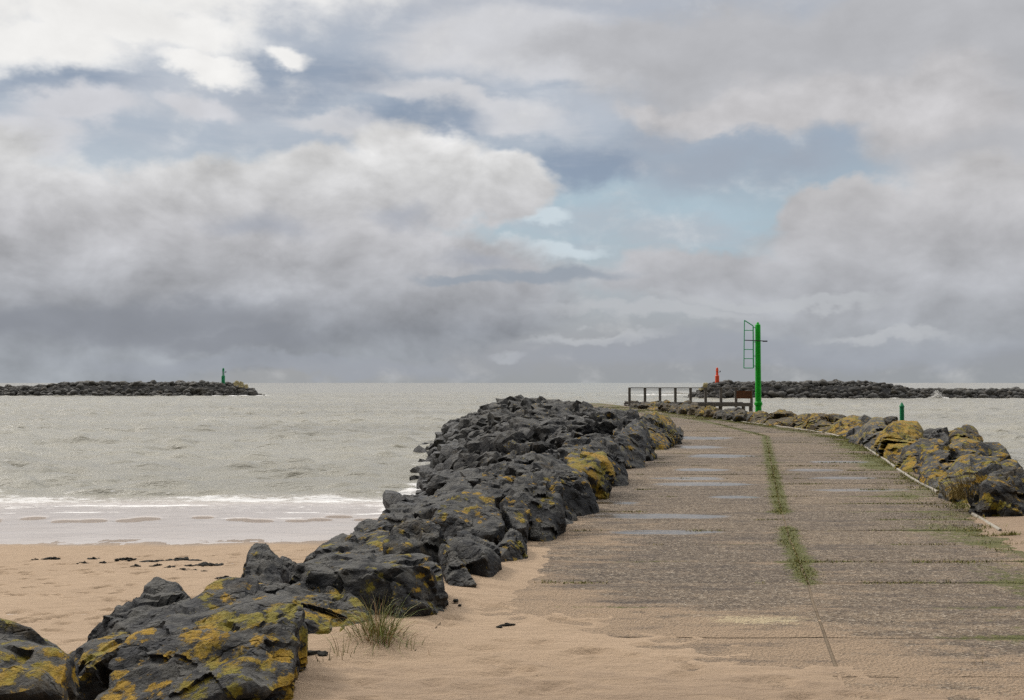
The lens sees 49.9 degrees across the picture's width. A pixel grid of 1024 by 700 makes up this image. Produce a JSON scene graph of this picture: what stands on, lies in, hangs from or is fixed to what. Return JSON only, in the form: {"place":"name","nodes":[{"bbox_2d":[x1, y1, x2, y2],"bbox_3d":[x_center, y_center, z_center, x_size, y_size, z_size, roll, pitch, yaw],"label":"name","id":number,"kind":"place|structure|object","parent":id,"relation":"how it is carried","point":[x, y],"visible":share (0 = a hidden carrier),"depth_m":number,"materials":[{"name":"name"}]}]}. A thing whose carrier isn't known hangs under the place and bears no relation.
{"place":"outdoors","nodes":[
{"label":"outdoors","id":0,"kind":"place"},
{"bbox_2d":[15,386,237,395],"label":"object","id":1,"kind":"structure","parent":0,"point":[93,388],"depth_m":387.61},
{"bbox_2d":[0,380,264,395],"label":"rock rubble","id":2,"kind":"object","parent":1,"relation":"on","point":[8,390],"visible":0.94,"depth_m":387.55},
{"bbox_2d":[0,515,377,653],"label":"beach sand","id":3,"kind":"structure","parent":0,"point":[65,603],"depth_m":24.69,"materials":[{"name":"sand"}]},
{"bbox_2d":[240,543,288,583],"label":"boulder","id":4,"kind":"object","parent":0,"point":[264,563],"visible":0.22,"depth_m":9.30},
{"bbox_2d":[280,556,295,572],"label":"boulder","id":5,"kind":"object","parent":4,"relation":"on","point":[289,563],"visible":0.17,"depth_m":10.00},
{"bbox_2d":[382,515,446,564],"bbox_3d":[-0.862,1.920,10.018,0.557,0.776,1.116,0,-2,0],"label":"boulder","id":6,"kind":"object","parent":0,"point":[410,534],"visible":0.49,"depth_m":9.81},
{"bbox_2d":[0,383,1023,614],"bbox_3d":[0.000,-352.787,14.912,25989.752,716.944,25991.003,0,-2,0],"label":"sea water","id":7,"kind":"structure","parent":0,"point":[279,454],"depth_m":79.74,"materials":[{"name":"liquid"}]},
{"bbox_2d":[0,0,1023,382],"label":"sky","id":8,"kind":"structure","parent":0,"point":[258,191],"materials":[{"name":"grey"}]},
{"bbox_2d":[504,451,537,476],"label":"boulder","id":9,"kind":"object","parent":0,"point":[520,466],"visible":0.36,"depth_m":16.29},
{"bbox_2d":[545,448,559,458],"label":"boulder","id":10,"kind":"object","parent":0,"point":[555,454],"visible":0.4,"depth_m":17.16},
{"bbox_2d":[292,516,1023,699],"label":"drift sand","id":11,"kind":"structure","parent":0,"point":[543,657],"depth_m":6.50,"materials":[{"name":"sand"}]},
{"bbox_2d":[0,618,79,699],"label":"boulder","id":12,"kind":"object","parent":11,"relation":"on","point":[34,665],"visible":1,"depth_m":5.48,"materials":[{"name":"stone"}]},
{"bbox_2d":[69,632,130,699],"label":"boulder","id":13,"kind":"object","parent":11,"relation":"on","point":[92,658],"visible":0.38,"depth_m":6.30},
{"bbox_2d":[87,577,190,641],"bbox_3d":[-2.491,2.143,7.553,0.734,1.029,1.267,0,-2,12],"label":"boulder","id":14,"kind":"object","parent":11,"relation":"on","point":[155,602],"visible":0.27,"depth_m":7.48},
{"bbox_2d":[259,583,290,594],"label":"boulder","id":15,"kind":"object","parent":11,"relation":"on","point":[272,588],"visible":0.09,"depth_m":7.94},
{"bbox_2d":[303,533,346,562],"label":"boulder","id":16,"kind":"object","parent":11,"relation":"on","point":[330,541],"visible":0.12,"depth_m":11.77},
{"bbox_2d":[315,625,377,659],"bbox_3d":[-1.043,1.764,6.704,0.303,0.222,0.395,2,-2,-42],"label":"grass clump","id":17,"kind":"object","parent":11,"relation":"on","point":[342,653],"visible":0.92,"depth_m":6.69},
{"bbox_2d":[304,530,388,562],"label":"boulder","id":18,"kind":"object","parent":11,"relation":"on","point":[375,539],"visible":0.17,"depth_m":10.75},
{"bbox_2d":[320,541,382,559],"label":"boulder","id":19,"kind":"object","parent":11,"relation":"on","point":[348,547],"visible":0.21,"depth_m":10.08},
{"bbox_2d":[322,588,475,655],"bbox_3d":[-0.815,1.742,6.975,1.043,0.447,1.157,1,-2,-31],"label":"grass clump","id":20,"kind":"object","parent":11,"relation":"on","point":[380,629],"visible":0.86,"depth_m":6.99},
{"bbox_2d":[412,477,472,519],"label":"boulder","id":21,"kind":"object","parent":11,"relation":"on","point":[426,505],"visible":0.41,"depth_m":14.44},
{"bbox_2d":[438,544,476,587],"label":"boulder","id":22,"kind":"object","parent":11,"relation":"on","point":[455,572],"visible":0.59,"depth_m":9.16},
{"bbox_2d":[473,476,512,509],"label":"boulder","id":23,"kind":"object","parent":11,"relation":"on","point":[499,488],"visible":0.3,"depth_m":14.46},
{"bbox_2d":[480,403,1023,699],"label":"concrete path","id":24,"kind":"structure","parent":0,"point":[714,593],"depth_m":9.90,"materials":[{"name":"concrete"}]},
{"bbox_2d":[492,407,1023,585],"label":"grass","id":25,"kind":"structure","parent":24,"relation":"on","point":[905,477],"depth_m":15.69,"materials":[{"name":"plant"}]},
{"bbox_2d":[592,403,1023,666],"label":"pavement joints","id":26,"kind":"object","parent":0,"point":[825,637],"depth_m":12.69,"materials":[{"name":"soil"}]},
{"bbox_2d":[481,461,515,482],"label":"boulder","id":27,"kind":"object","parent":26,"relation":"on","point":[495,471],"visible":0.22,"depth_m":16.22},
{"bbox_2d":[647,408,1001,530],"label":"concrete kerb","id":28,"kind":"structure","parent":26,"relation":"on","point":[973,514],"depth_m":19.68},
{"bbox_2d":[712,386,953,397],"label":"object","id":29,"kind":"structure","parent":0,"point":[839,388],"depth_m":325.41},
{"bbox_2d":[684,379,1023,398],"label":"rock rubble","id":30,"kind":"object","parent":29,"relation":"on","point":[900,391],"visible":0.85,"depth_m":326.29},
{"bbox_2d":[948,424,983,442],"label":"boulder","id":31,"kind":"object","parent":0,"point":[964,432],"visible":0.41,"depth_m":24.29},
{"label":"embankment terrain","id":32,"kind":"structure","parent":0,"visible":0},
{"bbox_2d":[95,577,307,699],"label":"boulder","id":33,"kind":"object","parent":32,"relation":"on","point":[231,638],"visible":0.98,"depth_m":5.93,"materials":[{"name":"stone"}]},
{"bbox_2d":[276,581,371,634],"bbox_3d":[-1.301,2.031,7.726,0.685,0.748,1.228,0,-2,0],"label":"boulder","id":34,"kind":"object","parent":32,"relation":"on","point":[315,608],"visible":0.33,"depth_m":7.50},
{"bbox_2d":[288,552,448,617],"bbox_3d":[-1.044,2.007,8.302,1.263,0.924,1.254,0,-2,0],"label":"boulder","id":35,"kind":"object","parent":32,"relation":"on","point":[416,580],"visible":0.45,"depth_m":7.92,"materials":[{"name":"stone"}]},
{"bbox_2d":[350,519,394,537],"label":"boulder","id":36,"kind":"object","parent":32,"relation":"on","point":[365,526],"visible":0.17,"depth_m":12.37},
{"bbox_2d":[377,501,414,525],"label":"boulder","id":37,"kind":"object","parent":32,"relation":"on","point":[396,514],"visible":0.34,"depth_m":13.83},
{"bbox_2d":[382,490,427,508],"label":"boulder","id":38,"kind":"object","parent":32,"relation":"on","point":[390,497],"visible":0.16,"depth_m":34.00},
{"bbox_2d":[419,480,427,491],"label":"boulder","id":39,"kind":"object","parent":32,"relation":"on","point":[423,485],"visible":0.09,"depth_m":38.67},
{"bbox_2d":[416,467,434,488],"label":"boulder","id":40,"kind":"object","parent":32,"relation":"on","point":[424,472],"visible":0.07,"depth_m":47.12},
{"bbox_2d":[427,469,453,482],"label":"boulder","id":41,"kind":"object","parent":32,"relation":"on","point":[430,476],"visible":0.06,"depth_m":36.12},
{"bbox_2d":[425,470,460,495],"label":"boulder","id":42,"kind":"object","parent":32,"relation":"on","point":[438,481],"visible":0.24,"depth_m":33.60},
{"bbox_2d":[441,454,458,470],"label":"boulder","id":43,"kind":"object","parent":32,"relation":"on","point":[450,462],"visible":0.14,"depth_m":37.27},
{"bbox_2d":[441,422,458,434],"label":"boulder","id":44,"kind":"object","parent":32,"relation":"on","point":[445,428],"visible":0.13,"depth_m":79.03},
{"bbox_2d":[439,445,464,462],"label":"boulder","id":45,"kind":"object","parent":32,"relation":"on","point":[446,452],"visible":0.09,"depth_m":46.93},
{"bbox_2d":[458,419,470,430],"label":"boulder","id":46,"kind":"object","parent":32,"relation":"on","point":[464,423],"visible":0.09,"depth_m":69.45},
{"bbox_2d":[431,489,504,545],"bbox_3d":[-0.452,1.925,11.549,0.762,0.856,1.399,0,-2,0],"label":"boulder","id":47,"kind":"object","parent":32,"relation":"on","point":[475,512],"visible":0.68,"depth_m":11.21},
{"bbox_2d":[457,428,484,441],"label":"boulder","id":48,"kind":"object","parent":32,"relation":"on","point":[463,432],"visible":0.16,"depth_m":58.69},
{"bbox_2d":[446,530,501,576],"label":"boulder","id":49,"kind":"object","parent":32,"relation":"on","point":[480,556],"visible":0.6,"depth_m":9.63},
{"bbox_2d":[465,466,485,486],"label":"boulder","id":50,"kind":"object","parent":32,"relation":"on","point":[473,478],"visible":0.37,"depth_m":16.79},
{"bbox_2d":[453,451,500,471],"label":"boulder","id":51,"kind":"object","parent":32,"relation":"on","point":[465,460],"visible":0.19,"depth_m":35.73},
{"bbox_2d":[460,462,499,476],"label":"boulder","id":52,"kind":"object","parent":32,"relation":"on","point":[465,472],"visible":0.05,"depth_m":32.20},
{"bbox_2d":[472,419,487,426],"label":"boulder","id":53,"kind":"object","parent":32,"relation":"on","point":[480,422],"visible":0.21,"depth_m":61.81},
{"bbox_2d":[466,434,503,454],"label":"boulder","id":54,"kind":"object","parent":32,"relation":"on","point":[481,447],"visible":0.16,"depth_m":37.61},
{"bbox_2d":[469,451,501,467],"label":"boulder","id":55,"kind":"object","parent":32,"relation":"on","point":[489,458],"visible":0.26,"depth_m":33.09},
{"bbox_2d":[479,414,515,435],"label":"boulder","id":56,"kind":"object","parent":32,"relation":"on","point":[506,417],"visible":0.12,"depth_m":52.60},
{"bbox_2d":[487,422,508,433],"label":"boulder","id":57,"kind":"object","parent":32,"relation":"on","point":[496,427],"visible":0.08,"depth_m":50.91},
{"bbox_2d":[487,411,512,421],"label":"boulder","id":58,"kind":"object","parent":32,"relation":"on","point":[496,416],"visible":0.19,"depth_m":59.45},
{"bbox_2d":[497,396,518,404],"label":"boulder","id":59,"kind":"object","parent":32,"relation":"on","point":[504,400],"visible":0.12,"depth_m":78.91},
{"bbox_2d":[497,453,519,461],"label":"boulder","id":60,"kind":"object","parent":32,"relation":"on","point":[507,458],"visible":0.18,"depth_m":33.02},
{"bbox_2d":[497,528,527,561],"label":"boulder","id":61,"kind":"object","parent":32,"relation":"on","point":[512,545],"visible":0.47,"depth_m":10.50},
{"bbox_2d":[499,492,530,543],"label":"boulder","id":62,"kind":"object","parent":32,"relation":"on","point":[514,511],"visible":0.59,"depth_m":11.77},
{"bbox_2d":[501,441,529,455],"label":"boulder","id":63,"kind":"object","parent":32,"relation":"on","point":[511,447],"visible":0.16,"depth_m":33.62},
{"bbox_2d":[496,425,538,451],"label":"boulder","id":64,"kind":"object","parent":32,"relation":"on","point":[522,437],"visible":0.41,"depth_m":36.74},
{"bbox_2d":[519,397,542,409],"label":"boulder","id":65,"kind":"object","parent":32,"relation":"on","point":[526,402],"visible":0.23,"depth_m":69.29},
{"bbox_2d":[522,408,548,415],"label":"boulder","id":66,"kind":"object","parent":32,"relation":"on","point":[540,411],"visible":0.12,"depth_m":54.04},
{"bbox_2d":[513,417,558,434],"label":"boulder","id":67,"kind":"object","parent":32,"relation":"on","point":[523,425],"visible":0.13,"depth_m":40.09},
{"bbox_2d":[509,468,566,541],"bbox_3d":[0.289,1.963,12.551,0.662,1.130,1.599,0,-2,0],"label":"boulder","id":68,"kind":"object","parent":32,"relation":"on","point":[542,490],"visible":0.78,"depth_m":12.31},
{"bbox_2d":[524,441,555,454],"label":"boulder","id":69,"kind":"object","parent":32,"relation":"on","point":[539,447],"visible":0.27,"depth_m":31.97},
{"bbox_2d":[535,424,566,441],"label":"boulder","id":70,"kind":"object","parent":32,"relation":"on","point":[544,433],"visible":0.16,"depth_m":36.57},
{"bbox_2d":[539,403,567,409],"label":"boulder","id":71,"kind":"object","parent":32,"relation":"on","point":[548,406],"visible":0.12,"depth_m":55.77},
{"bbox_2d":[545,427,567,444],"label":"boulder","id":72,"kind":"object","parent":32,"relation":"on","point":[551,439],"visible":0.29,"depth_m":34.20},
{"bbox_2d":[542,405,571,417],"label":"boulder","id":73,"kind":"object","parent":32,"relation":"on","point":[557,411],"visible":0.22,"depth_m":47.91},
{"bbox_2d":[546,420,575,426],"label":"boulder","id":74,"kind":"object","parent":32,"relation":"on","point":[562,423],"visible":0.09,"depth_m":37.54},
{"bbox_2d":[530,453,598,515],"bbox_3d":[0.683,1.994,14.597,0.936,1.182,1.757,0,-2,0],"label":"boulder","id":75,"kind":"object","parent":32,"relation":"on","point":[579,497],"visible":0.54,"depth_m":14.37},
{"bbox_2d":[565,510,577,523],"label":"boulder","id":76,"kind":"object","parent":32,"relation":"on","point":[569,517],"visible":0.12,"depth_m":13.54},
{"bbox_2d":[559,414,587,424],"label":"boulder","id":77,"kind":"object","parent":32,"relation":"on","point":[579,420],"visible":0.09,"depth_m":38.12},
{"bbox_2d":[557,436,593,461],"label":"boulder","id":78,"kind":"object","parent":32,"relation":"on","point":[569,446],"visible":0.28,"depth_m":19.23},
{"bbox_2d":[555,430,597,449],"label":"boulder","id":79,"kind":"object","parent":32,"relation":"on","point":[560,438],"visible":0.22,"depth_m":32.21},
{"bbox_2d":[567,401,587,412],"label":"boulder","id":80,"kind":"object","parent":32,"relation":"on","point":[572,407],"visible":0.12,"depth_m":51.82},
{"bbox_2d":[564,450,614,499],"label":"boulder","id":81,"kind":"object","parent":32,"relation":"on","point":[597,468],"visible":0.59,"depth_m":16.19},
{"bbox_2d":[566,421,614,434],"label":"boulder","id":82,"kind":"object","parent":32,"relation":"on","point":[605,427],"visible":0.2,"depth_m":35.26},
{"bbox_2d":[584,433,610,437],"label":"boulder","id":83,"kind":"object","parent":32,"relation":"on","point":[597,435],"visible":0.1,"depth_m":33.99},
{"bbox_2d":[589,411,618,427],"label":"boulder","id":84,"kind":"object","parent":32,"relation":"on","point":[610,417],"visible":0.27,"depth_m":38.83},
{"bbox_2d":[581,436,628,485],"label":"boulder","id":85,"kind":"object","parent":32,"relation":"on","point":[609,446],"visible":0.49,"depth_m":18.80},
{"bbox_2d":[617,418,631,429],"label":"boulder","id":86,"kind":"object","parent":32,"relation":"on","point":[623,422],"visible":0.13,"depth_m":35.28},
{"bbox_2d":[609,408,639,419],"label":"boulder","id":87,"kind":"object","parent":32,"relation":"on","point":[620,413],"visible":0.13,"depth_m":43.95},
{"bbox_2d":[620,409,636,419],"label":"boulder","id":88,"kind":"object","parent":32,"relation":"on","point":[630,414],"visible":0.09,"depth_m":42.61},
{"bbox_2d":[613,418,646,468],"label":"boulder","id":89,"kind":"object","parent":32,"relation":"on","point":[630,439],"visible":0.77,"depth_m":22.30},
{"bbox_2d":[639,418,656,460],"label":"boulder","id":90,"kind":"object","parent":32,"relation":"on","point":[650,454],"visible":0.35,"depth_m":24.46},
{"bbox_2d":[647,401,660,409],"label":"boulder","id":91,"kind":"object","parent":32,"relation":"on","point":[653,405],"visible":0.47,"depth_m":67.82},
{"bbox_2d":[638,411,682,449],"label":"boulder","id":92,"kind":"object","parent":32,"relation":"on","point":[664,433],"visible":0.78,"depth_m":29.80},
{"bbox_2d":[657,403,670,411],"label":"boulder","id":93,"kind":"object","parent":32,"relation":"on","point":[663,407],"visible":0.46,"depth_m":64.98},
{"bbox_2d":[419,398,927,493],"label":"rubble","id":94,"kind":"object","parent":32,"relation":"on","point":[497,400],"depth_m":64.24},
{"bbox_2d":[883,416,897,425],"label":"boulder","id":95,"kind":"object","parent":94,"relation":"on","point":[888,420],"visible":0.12,"depth_m":36.40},
{"bbox_2d":[676,404,689,413],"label":"boulder","id":96,"kind":"object","parent":32,"relation":"on","point":[682,409],"visible":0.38,"depth_m":59.02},
{"bbox_2d":[624,387,752,411],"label":"railed platform","id":97,"kind":"structure","parent":32,"relation":"on","point":[705,403],"depth_m":79.93,"materials":[{"name":"metal"}]},
{"bbox_2d":[736,391,751,398],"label":"notice board","id":98,"kind":"object","parent":97,"relation":"attached to","point":[744,394],"visible":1,"depth_m":79.83,"materials":[{"name":"wood"}]},
{"bbox_2d":[687,402,698,414],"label":"boulder","id":99,"kind":"object","parent":32,"relation":"on","point":[693,407],"visible":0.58,"depth_m":57.39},
{"bbox_2d":[703,406,718,417],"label":"boulder","id":100,"kind":"object","parent":32,"relation":"on","point":[709,411],"visible":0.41,"depth_m":53.39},
{"bbox_2d":[722,409,735,419],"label":"boulder","id":101,"kind":"object","parent":32,"relation":"on","point":[728,415],"visible":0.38,"depth_m":49.81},
{"bbox_2d":[732,409,746,421],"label":"boulder","id":102,"kind":"object","parent":32,"relation":"on","point":[739,415],"visible":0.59,"depth_m":47.87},
{"bbox_2d":[748,410,767,422],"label":"boulder","id":103,"kind":"object","parent":32,"relation":"on","point":[759,416],"visible":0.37,"depth_m":47.54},
{"bbox_2d":[762,409,796,426],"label":"boulder","id":104,"kind":"object","parent":32,"relation":"on","point":[781,417],"visible":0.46,"depth_m":44.94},
{"bbox_2d":[790,413,808,428],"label":"boulder","id":105,"kind":"object","parent":32,"relation":"on","point":[797,421],"visible":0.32,"depth_m":41.96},
{"bbox_2d":[802,413,826,429],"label":"boulder","id":106,"kind":"object","parent":32,"relation":"on","point":[813,421],"visible":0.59,"depth_m":40.08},
{"bbox_2d":[815,413,845,431],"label":"boulder","id":107,"kind":"object","parent":32,"relation":"on","point":[831,419],"visible":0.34,"depth_m":40.01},
{"bbox_2d":[825,415,864,436],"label":"boulder","id":108,"kind":"object","parent":32,"relation":"on","point":[842,427],"visible":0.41,"depth_m":36.83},
{"bbox_2d":[844,425,860,438],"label":"boulder","id":109,"kind":"object","parent":32,"relation":"on","point":[850,433],"visible":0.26,"depth_m":33.57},
{"bbox_2d":[848,417,886,450],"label":"boulder","id":110,"kind":"object","parent":32,"relation":"on","point":[869,431],"visible":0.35,"depth_m":29.90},
{"bbox_2d":[874,420,923,460],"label":"boulder","id":111,"kind":"object","parent":32,"relation":"on","point":[894,438],"visible":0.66,"depth_m":25.24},
{"bbox_2d":[894,438,943,471],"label":"boulder","id":112,"kind":"object","parent":32,"relation":"on","point":[907,461],"visible":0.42,"depth_m":21.79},
{"bbox_2d":[917,461,945,488],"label":"boulder","id":113,"kind":"object","parent":32,"relation":"on","point":[933,470],"visible":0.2,"depth_m":18.45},
{"bbox_2d":[928,427,949,444],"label":"boulder","id":114,"kind":"object","parent":32,"relation":"on","point":[941,433],"visible":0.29,"depth_m":24.17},
{"bbox_2d":[912,438,992,474],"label":"boulder","id":115,"kind":"object","parent":32,"relation":"on","point":[945,456],"visible":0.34,"depth_m":20.71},
{"bbox_2d":[938,454,999,502],"bbox_3d":[6.925,2.164,16.759,0.836,1.060,2.817,-1,-2,31],"label":"boulder","id":116,"kind":"object","parent":32,"relation":"on","point":[975,461],"visible":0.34,"depth_m":16.96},
{"bbox_2d":[963,459,1023,516],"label":"boulder","id":117,"kind":"object","parent":32,"relation":"on","point":[999,491],"visible":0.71,"depth_m":14.01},
{"bbox_2d":[892,464,986,499],"bbox_3d":[5.984,1.751,14.719,1.636,0.489,1.700,0,-2,0],"label":"grass clump","id":118,"kind":"object","parent":117,"relation":"on","point":[957,493],"visible":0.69,"depth_m":14.60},
{"bbox_2d":[984,442,1009,454],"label":"boulder","id":119,"kind":"object","parent":32,"relation":"on","point":[996,446],"visible":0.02,"depth_m":24.38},
{"bbox_2d":[992,451,1010,461],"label":"boulder","id":120,"kind":"object","parent":32,"relation":"on","point":[1002,456],"visible":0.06,"depth_m":22.43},
{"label":"boulder","id":121,"kind":"object","parent":32,"relation":"on","visible":0},
{"bbox_2d":[743,320,767,411],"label":"beacon pole","id":122,"kind":"object","parent":121,"relation":"on","point":[758,403],"visible":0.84,"depth_m":51.91,"materials":[{"name":"metal"}]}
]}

